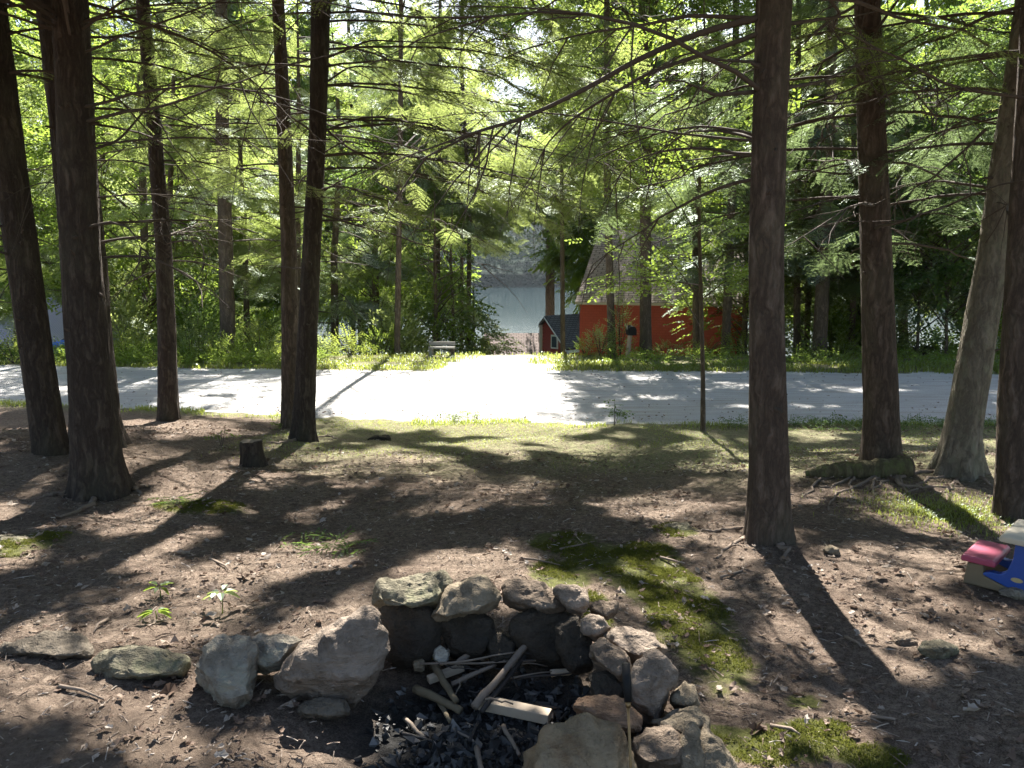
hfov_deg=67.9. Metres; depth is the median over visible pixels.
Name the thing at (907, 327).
shrub
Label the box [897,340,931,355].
shrub
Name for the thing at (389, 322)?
shrub
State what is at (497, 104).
maple tree
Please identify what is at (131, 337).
shrub
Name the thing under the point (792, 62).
conifer tree
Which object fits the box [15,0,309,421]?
conifer tree
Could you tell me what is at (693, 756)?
stone
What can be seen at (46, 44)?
conifer tree
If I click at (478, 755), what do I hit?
stick
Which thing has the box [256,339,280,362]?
shrub
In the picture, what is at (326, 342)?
shrub
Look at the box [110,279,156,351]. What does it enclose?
shrub
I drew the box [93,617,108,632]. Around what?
twig
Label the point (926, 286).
conifer tree
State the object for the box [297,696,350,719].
stone
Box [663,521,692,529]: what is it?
stone
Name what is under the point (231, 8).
maple tree
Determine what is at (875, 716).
twig
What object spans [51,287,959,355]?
lake water
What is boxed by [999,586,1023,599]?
stone
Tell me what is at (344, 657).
stone
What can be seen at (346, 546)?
fern
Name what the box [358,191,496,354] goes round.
maple sapling
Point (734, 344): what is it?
shrub
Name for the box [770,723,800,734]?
twig
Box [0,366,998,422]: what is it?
road
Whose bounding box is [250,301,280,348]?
shrub
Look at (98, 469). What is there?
conifer tree
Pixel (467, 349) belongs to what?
shrub
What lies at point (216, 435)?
seedling
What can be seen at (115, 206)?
maple tree
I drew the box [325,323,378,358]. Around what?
shrub
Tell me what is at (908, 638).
stone
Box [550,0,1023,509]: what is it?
conifer tree
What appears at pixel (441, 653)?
stone
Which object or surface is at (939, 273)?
maple sapling
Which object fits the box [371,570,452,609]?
stone
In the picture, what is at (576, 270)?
maple tree
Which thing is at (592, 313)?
red house
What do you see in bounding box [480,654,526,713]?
stick
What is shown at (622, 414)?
seedling
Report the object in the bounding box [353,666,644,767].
charcoal
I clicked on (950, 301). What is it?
conifer tree
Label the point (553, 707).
stick
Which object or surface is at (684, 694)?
stone
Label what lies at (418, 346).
shrub
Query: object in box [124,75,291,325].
maple tree
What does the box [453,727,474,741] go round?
stick
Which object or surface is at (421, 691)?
stick
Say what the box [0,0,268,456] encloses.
conifer tree
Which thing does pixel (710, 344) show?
shrub
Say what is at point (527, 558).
twig
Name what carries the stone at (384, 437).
on the ground at (352, 734)
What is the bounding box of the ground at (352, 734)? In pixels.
[0,354,1023,767]
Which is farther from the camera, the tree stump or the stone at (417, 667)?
the tree stump
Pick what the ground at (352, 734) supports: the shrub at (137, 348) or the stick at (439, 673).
the shrub at (137, 348)
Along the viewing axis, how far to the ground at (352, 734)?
4.21 m
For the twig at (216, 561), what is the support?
on the ground at (352, 734)
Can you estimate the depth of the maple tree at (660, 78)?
39.06 m
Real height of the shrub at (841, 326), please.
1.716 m
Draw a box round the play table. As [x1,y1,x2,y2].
[961,519,1023,590]
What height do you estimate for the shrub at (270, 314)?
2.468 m
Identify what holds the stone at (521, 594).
on the stone at (533, 630)
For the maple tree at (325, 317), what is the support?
on the ground at (352, 734)
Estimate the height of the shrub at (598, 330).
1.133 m
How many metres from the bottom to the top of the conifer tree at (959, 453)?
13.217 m
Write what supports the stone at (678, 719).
on the ground at (352, 734)
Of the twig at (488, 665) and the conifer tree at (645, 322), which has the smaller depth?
the twig at (488, 665)
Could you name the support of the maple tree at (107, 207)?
on the ground at (352, 734)
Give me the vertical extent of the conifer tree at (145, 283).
17.998 m
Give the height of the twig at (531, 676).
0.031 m
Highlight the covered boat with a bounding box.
[52,340,63,353]
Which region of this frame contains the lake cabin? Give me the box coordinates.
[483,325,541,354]
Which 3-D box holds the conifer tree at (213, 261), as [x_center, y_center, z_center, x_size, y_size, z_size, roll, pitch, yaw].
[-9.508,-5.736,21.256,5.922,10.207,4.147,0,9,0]
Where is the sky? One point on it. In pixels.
(921, 3)
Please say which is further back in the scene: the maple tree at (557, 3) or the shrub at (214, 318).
the maple tree at (557, 3)
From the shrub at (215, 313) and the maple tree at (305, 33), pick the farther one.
the maple tree at (305, 33)
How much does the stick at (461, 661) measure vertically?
0.034 m
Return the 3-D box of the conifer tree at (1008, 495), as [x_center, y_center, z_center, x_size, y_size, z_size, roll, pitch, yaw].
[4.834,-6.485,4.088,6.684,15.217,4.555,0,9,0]
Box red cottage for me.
[539,314,579,354]
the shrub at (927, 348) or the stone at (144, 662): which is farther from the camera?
the shrub at (927, 348)
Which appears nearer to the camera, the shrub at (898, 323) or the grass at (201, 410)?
the grass at (201, 410)
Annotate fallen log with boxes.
[805,455,914,478]
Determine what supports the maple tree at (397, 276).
on the ground at (352, 734)
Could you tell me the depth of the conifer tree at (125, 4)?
39.76 m
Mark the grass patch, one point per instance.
(949, 508)
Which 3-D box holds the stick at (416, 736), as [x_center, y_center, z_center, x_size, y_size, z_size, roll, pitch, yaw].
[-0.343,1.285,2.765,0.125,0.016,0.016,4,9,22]
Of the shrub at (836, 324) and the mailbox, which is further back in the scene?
the shrub at (836, 324)
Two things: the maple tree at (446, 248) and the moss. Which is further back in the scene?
the maple tree at (446, 248)
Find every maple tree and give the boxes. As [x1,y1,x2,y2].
[0,0,123,320]
[0,0,135,303]
[0,88,213,296]
[47,63,302,336]
[95,66,202,326]
[118,0,305,312]
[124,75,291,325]
[194,0,371,319]
[255,99,474,354]
[292,0,479,355]
[304,59,424,355]
[340,0,481,326]
[367,0,545,350]
[460,0,635,314]
[507,0,701,313]
[582,21,745,243]
[654,41,856,355]
[670,44,850,351]
[729,0,921,346]
[784,0,988,253]
[838,0,1008,310]
[895,0,1014,343]
[908,35,1002,332]
[917,0,1014,323]
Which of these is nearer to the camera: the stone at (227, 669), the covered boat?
the stone at (227, 669)
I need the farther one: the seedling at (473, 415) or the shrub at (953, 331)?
the shrub at (953, 331)
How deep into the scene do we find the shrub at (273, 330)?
24.70 m
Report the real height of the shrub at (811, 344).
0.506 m
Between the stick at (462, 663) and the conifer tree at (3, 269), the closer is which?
the stick at (462, 663)
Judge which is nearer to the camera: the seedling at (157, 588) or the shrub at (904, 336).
the seedling at (157, 588)
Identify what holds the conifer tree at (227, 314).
on the ground at (352, 734)
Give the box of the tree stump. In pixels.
[239,439,267,467]
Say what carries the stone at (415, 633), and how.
on the ground at (352, 734)
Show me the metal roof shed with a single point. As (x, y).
(56, 324)
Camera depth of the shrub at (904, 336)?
21.86 m
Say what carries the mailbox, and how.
on the ground at (352, 734)
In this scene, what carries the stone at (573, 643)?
on the ground at (352, 734)
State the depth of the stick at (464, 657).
3.11 m
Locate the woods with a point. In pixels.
(502, 262)
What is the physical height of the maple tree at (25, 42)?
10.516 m
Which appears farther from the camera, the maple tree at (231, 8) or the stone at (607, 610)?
the maple tree at (231, 8)
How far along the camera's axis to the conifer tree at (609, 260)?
19.63 m
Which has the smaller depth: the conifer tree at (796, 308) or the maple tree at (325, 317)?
the conifer tree at (796, 308)
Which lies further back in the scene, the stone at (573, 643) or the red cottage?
the red cottage
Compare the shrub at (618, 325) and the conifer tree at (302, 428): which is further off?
the shrub at (618, 325)
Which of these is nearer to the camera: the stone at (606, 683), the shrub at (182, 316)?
the stone at (606, 683)
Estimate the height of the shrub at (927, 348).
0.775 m
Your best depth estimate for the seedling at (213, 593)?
3.69 m
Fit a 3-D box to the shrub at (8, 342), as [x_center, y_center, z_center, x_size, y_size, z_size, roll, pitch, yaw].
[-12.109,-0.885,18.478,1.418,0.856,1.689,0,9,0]
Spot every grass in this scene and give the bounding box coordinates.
[0,351,999,373]
[0,398,995,432]
[201,420,993,477]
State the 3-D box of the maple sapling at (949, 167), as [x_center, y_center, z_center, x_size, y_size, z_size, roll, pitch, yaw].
[11.599,-4.984,21.043,7.049,8.803,6.935,-8,12,-44]
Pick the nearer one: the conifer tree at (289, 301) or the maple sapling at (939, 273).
the conifer tree at (289, 301)
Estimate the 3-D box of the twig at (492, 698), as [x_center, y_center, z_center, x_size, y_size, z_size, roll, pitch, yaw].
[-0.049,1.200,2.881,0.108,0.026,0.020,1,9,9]
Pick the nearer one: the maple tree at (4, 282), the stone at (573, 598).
the stone at (573, 598)
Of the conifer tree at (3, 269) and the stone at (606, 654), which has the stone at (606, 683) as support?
the stone at (606, 654)
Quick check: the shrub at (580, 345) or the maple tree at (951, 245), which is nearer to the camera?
the shrub at (580, 345)
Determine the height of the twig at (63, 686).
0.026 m
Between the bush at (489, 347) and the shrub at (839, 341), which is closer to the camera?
the shrub at (839, 341)
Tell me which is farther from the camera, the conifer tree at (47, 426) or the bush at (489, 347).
the bush at (489, 347)
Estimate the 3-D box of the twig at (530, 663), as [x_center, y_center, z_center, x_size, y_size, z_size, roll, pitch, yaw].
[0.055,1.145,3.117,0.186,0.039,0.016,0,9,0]
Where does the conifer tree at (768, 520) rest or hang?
on the ground at (352, 734)
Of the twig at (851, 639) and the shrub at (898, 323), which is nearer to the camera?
the twig at (851, 639)
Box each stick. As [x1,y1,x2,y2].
[402,731,432,742]
[403,716,425,736]
[412,684,462,713]
[420,660,535,664]
[429,660,458,703]
[437,703,451,723]
[440,651,515,664]
[451,664,496,686]
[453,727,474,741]
[456,654,469,665]
[468,721,478,742]
[471,645,526,709]
[474,745,483,767]
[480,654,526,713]
[501,723,520,756]
[524,702,559,709]
[550,668,570,676]
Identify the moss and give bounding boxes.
[0,499,987,767]
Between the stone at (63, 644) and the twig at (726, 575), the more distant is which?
the twig at (726, 575)
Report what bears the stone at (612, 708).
on the ground at (352, 734)
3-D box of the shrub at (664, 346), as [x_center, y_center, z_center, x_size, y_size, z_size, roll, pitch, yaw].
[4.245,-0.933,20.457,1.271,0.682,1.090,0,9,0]
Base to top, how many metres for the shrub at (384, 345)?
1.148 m
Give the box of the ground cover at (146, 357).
[0,336,999,370]
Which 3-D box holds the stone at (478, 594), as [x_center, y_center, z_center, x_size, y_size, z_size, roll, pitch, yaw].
[-0.190,0.921,3.207,0.296,0.233,0.247,0,9,0]
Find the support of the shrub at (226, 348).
on the ground at (352, 734)
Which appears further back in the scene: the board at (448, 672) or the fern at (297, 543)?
the fern at (297, 543)
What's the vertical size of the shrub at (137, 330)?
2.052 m
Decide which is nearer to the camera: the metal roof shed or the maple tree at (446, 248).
the metal roof shed
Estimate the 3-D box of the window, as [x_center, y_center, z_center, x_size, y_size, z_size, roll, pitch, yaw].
[2.215,-2.201,39.714,0.080,0.720,0.509,-8,12,-41]
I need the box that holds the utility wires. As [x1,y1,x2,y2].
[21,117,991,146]
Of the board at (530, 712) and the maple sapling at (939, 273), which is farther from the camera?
the maple sapling at (939, 273)
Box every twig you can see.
[58,684,103,699]
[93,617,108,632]
[209,557,227,569]
[280,695,300,706]
[437,663,478,669]
[468,686,509,693]
[470,661,517,671]
[485,697,512,704]
[503,660,547,666]
[503,671,551,678]
[520,672,570,678]
[523,557,559,564]
[559,541,593,549]
[660,556,689,565]
[719,563,742,578]
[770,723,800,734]
[844,635,861,647]
[870,714,894,724]
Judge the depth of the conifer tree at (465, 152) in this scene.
28.89 m
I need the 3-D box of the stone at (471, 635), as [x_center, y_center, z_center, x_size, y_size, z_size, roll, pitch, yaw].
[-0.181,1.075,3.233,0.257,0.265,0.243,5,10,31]
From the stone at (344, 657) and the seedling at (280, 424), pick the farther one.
the seedling at (280, 424)
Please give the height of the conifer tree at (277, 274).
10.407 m
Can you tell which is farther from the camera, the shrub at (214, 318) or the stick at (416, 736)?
the shrub at (214, 318)
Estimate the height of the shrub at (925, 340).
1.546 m
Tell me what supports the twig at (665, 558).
on the ground at (352, 734)
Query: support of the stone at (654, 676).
on the ground at (352, 734)
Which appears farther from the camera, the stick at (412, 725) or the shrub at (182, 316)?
the shrub at (182, 316)
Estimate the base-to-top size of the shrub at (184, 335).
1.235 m
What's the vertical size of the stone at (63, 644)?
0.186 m
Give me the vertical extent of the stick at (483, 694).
0.139 m
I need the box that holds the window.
[551,335,557,348]
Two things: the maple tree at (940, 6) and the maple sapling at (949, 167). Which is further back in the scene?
the maple tree at (940, 6)
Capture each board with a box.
[427,665,463,683]
[478,696,551,723]
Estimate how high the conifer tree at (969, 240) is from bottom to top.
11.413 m
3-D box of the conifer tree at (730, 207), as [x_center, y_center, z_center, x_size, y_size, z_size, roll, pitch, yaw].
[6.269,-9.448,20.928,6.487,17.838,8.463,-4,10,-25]
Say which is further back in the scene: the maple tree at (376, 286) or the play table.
the maple tree at (376, 286)
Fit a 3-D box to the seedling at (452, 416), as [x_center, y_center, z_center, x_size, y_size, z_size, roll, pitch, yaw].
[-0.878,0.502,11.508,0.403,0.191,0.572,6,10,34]
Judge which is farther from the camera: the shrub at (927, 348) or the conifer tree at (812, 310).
the conifer tree at (812, 310)
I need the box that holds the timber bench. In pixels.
[428,342,454,356]
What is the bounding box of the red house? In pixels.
[575,226,748,355]
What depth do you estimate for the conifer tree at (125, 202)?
25.17 m
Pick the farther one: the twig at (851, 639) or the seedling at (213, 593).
the seedling at (213, 593)
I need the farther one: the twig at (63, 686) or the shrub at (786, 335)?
the shrub at (786, 335)
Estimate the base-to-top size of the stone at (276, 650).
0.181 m
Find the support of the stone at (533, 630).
on the ground at (352, 734)
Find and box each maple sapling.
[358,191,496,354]
[395,204,504,354]
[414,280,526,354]
[564,0,817,431]
[786,30,1005,353]
[831,3,1008,353]
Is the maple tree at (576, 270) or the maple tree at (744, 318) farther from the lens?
the maple tree at (576, 270)
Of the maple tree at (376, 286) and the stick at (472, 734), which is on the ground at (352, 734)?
the maple tree at (376, 286)
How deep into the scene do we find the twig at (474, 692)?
3.02 m
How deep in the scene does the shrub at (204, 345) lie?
18.73 m
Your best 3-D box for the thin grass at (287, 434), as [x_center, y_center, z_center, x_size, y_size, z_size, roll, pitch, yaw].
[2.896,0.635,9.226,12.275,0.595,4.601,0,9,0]
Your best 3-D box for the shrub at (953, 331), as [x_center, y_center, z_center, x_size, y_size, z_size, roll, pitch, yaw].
[13.133,-1.607,21.683,2.482,2.377,2.418,0,9,0]
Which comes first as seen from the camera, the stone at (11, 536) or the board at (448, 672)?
the board at (448, 672)
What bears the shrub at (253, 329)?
on the ground at (352, 734)
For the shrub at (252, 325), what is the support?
on the ground at (352, 734)
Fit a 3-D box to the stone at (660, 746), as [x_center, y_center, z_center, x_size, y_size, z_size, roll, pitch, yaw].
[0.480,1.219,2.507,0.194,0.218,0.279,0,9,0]
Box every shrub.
[0,330,19,363]
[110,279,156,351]
[113,312,177,349]
[113,328,156,361]
[117,336,184,366]
[136,285,219,352]
[139,286,219,349]
[151,280,257,353]
[152,312,227,359]
[182,295,254,346]
[184,331,243,363]
[205,331,265,362]
[228,313,280,361]
[235,303,273,346]
[237,308,280,351]
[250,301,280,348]
[250,306,280,347]
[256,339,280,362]
[317,327,342,359]
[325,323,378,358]
[338,289,437,355]
[355,324,403,354]
[358,301,433,354]
[361,311,442,354]
[456,345,489,354]
[570,336,597,354]
[579,321,619,357]
[602,296,639,355]
[648,337,687,356]
[683,336,730,355]
[721,330,748,356]
[731,321,803,353]
[785,341,820,355]
[786,303,861,355]
[800,298,908,355]
[827,333,859,354]
[828,296,933,353]
[833,291,914,355]
[834,307,921,353]
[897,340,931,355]
[900,324,958,355]
[905,343,952,355]
[920,286,1002,355]
[954,303,1002,346]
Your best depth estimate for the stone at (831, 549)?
4.41 m
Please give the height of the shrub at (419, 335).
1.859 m
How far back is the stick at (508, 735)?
2.73 m
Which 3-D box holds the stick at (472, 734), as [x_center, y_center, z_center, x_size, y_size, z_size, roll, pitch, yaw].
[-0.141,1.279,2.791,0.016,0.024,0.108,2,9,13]
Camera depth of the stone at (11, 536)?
4.67 m
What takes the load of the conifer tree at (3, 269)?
on the ground at (352, 734)
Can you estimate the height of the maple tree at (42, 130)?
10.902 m
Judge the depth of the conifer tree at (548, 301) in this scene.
49.23 m
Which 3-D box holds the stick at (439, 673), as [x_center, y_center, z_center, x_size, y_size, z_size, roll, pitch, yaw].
[-0.272,1.182,3.027,0.033,0.036,0.302,-4,9,-23]
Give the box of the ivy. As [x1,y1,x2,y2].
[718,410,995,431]
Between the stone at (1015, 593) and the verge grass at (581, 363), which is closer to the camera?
the stone at (1015, 593)
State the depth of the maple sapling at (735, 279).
10.16 m
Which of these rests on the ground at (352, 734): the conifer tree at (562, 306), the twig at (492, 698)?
the conifer tree at (562, 306)
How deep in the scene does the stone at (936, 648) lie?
3.17 m
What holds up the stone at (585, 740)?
on the ground at (352, 734)
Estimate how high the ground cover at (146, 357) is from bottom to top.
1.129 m
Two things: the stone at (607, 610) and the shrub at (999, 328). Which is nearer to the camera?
the stone at (607, 610)
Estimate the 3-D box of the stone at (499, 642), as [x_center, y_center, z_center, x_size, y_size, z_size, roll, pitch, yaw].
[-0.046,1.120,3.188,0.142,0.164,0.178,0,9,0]
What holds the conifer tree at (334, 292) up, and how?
on the ground at (352, 734)
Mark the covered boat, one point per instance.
(58, 343)
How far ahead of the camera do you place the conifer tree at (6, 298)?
46.38 m
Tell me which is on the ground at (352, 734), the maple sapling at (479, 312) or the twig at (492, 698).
the maple sapling at (479, 312)
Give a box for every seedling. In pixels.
[137,607,171,619]
[143,581,172,597]
[202,584,239,613]
[204,429,239,447]
[270,422,283,429]
[437,411,469,418]
[464,410,481,420]
[603,399,634,424]
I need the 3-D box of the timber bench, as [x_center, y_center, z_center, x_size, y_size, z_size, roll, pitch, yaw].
[-1.844,-0.893,19.977,0.686,0.415,0.315,0,9,0]
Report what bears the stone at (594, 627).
on the stone at (573, 643)
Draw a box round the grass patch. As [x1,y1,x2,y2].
[802,478,1023,541]
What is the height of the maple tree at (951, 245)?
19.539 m
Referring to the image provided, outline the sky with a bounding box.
[10,0,1013,205]
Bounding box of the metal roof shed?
[0,297,152,353]
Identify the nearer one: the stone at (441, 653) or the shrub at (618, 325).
the stone at (441, 653)
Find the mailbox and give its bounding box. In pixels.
[625,325,636,358]
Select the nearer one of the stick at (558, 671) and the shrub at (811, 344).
the stick at (558, 671)
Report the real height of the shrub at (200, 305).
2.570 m
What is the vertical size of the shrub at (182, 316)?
2.433 m
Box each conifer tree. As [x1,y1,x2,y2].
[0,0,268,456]
[0,0,280,447]
[0,0,372,517]
[0,16,155,346]
[0,115,48,318]
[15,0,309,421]
[20,6,278,347]
[31,35,209,330]
[49,0,190,320]
[91,0,472,428]
[102,0,363,353]
[102,0,742,443]
[106,0,277,299]
[137,1,324,351]
[210,1,415,317]
[240,23,429,355]
[248,0,1023,563]
[279,0,444,354]
[320,0,544,352]
[360,0,570,352]
[479,30,669,354]
[500,116,594,315]
[535,0,725,355]
[538,0,797,355]
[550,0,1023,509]
[597,0,749,354]
[613,0,856,355]
[663,0,922,355]
[670,0,959,355]
[679,0,806,307]
[693,0,1020,495]
[719,1,978,354]
[737,21,858,349]
[783,0,1023,519]
[784,11,977,351]
[785,7,844,354]
[803,72,974,347]
[910,5,1005,321]
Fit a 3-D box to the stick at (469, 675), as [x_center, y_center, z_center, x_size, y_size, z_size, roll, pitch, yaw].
[-0.155,1.178,3.081,0.200,0.059,0.023,-4,10,-26]
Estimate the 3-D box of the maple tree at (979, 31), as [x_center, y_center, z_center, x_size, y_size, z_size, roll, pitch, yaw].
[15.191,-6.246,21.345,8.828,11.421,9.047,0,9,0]
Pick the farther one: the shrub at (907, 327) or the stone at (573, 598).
the shrub at (907, 327)
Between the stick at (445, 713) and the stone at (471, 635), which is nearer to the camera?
the stick at (445, 713)
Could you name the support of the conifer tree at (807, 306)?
on the ground at (352, 734)
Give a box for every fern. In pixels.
[147,491,205,505]
[280,527,326,548]
[298,525,377,558]
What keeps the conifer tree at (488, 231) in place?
on the ground at (352, 734)
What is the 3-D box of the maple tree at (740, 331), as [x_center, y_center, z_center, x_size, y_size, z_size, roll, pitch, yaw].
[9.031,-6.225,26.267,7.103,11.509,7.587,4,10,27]
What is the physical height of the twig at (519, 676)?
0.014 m
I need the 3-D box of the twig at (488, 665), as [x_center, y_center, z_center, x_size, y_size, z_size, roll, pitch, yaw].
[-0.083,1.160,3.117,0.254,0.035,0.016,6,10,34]
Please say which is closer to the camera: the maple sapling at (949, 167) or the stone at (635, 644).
the stone at (635, 644)
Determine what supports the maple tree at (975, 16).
on the ground at (352, 734)
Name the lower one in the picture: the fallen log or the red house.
the fallen log
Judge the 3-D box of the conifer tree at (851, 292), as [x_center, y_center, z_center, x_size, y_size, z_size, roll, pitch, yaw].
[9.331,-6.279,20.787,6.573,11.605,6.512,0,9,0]
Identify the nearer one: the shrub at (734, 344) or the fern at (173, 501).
the fern at (173, 501)
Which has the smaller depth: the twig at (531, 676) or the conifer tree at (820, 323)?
the twig at (531, 676)
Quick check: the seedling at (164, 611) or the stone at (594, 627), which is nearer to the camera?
the stone at (594, 627)
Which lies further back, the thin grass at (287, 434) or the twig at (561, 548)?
the thin grass at (287, 434)
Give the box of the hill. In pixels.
[418,209,571,286]
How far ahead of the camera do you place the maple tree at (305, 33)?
39.08 m
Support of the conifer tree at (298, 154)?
on the ground at (352, 734)
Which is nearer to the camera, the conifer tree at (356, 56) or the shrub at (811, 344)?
the shrub at (811, 344)
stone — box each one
[0,534,35,541]
[0,630,94,659]
[90,645,191,679]
[194,633,259,708]
[251,633,302,674]
[273,605,390,708]
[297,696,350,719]
[367,434,390,440]
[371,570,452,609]
[378,605,441,669]
[412,659,424,671]
[431,574,501,621]
[432,645,449,665]
[441,614,497,661]
[486,632,516,668]
[501,578,565,613]
[508,608,573,668]
[522,712,636,767]
[553,584,588,616]
[555,615,593,674]
[573,694,642,736]
[579,614,610,641]
[588,670,623,697]
[589,600,618,619]
[589,637,631,681]
[603,626,667,666]
[631,648,678,726]
[631,725,682,767]
[650,705,710,733]
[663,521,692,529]
[670,681,699,708]
[679,721,705,767]
[700,723,737,767]
[823,545,839,554]
[890,630,917,645]
[917,639,959,658]
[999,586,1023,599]
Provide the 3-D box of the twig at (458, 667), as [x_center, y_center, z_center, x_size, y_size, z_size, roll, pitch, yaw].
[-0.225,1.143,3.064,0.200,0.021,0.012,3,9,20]
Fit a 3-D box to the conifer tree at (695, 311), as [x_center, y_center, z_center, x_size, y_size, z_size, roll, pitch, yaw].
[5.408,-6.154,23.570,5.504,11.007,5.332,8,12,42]
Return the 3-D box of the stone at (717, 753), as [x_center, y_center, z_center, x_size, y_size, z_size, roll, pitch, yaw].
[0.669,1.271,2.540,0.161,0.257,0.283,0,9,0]
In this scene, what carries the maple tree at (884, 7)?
on the ground at (352, 734)

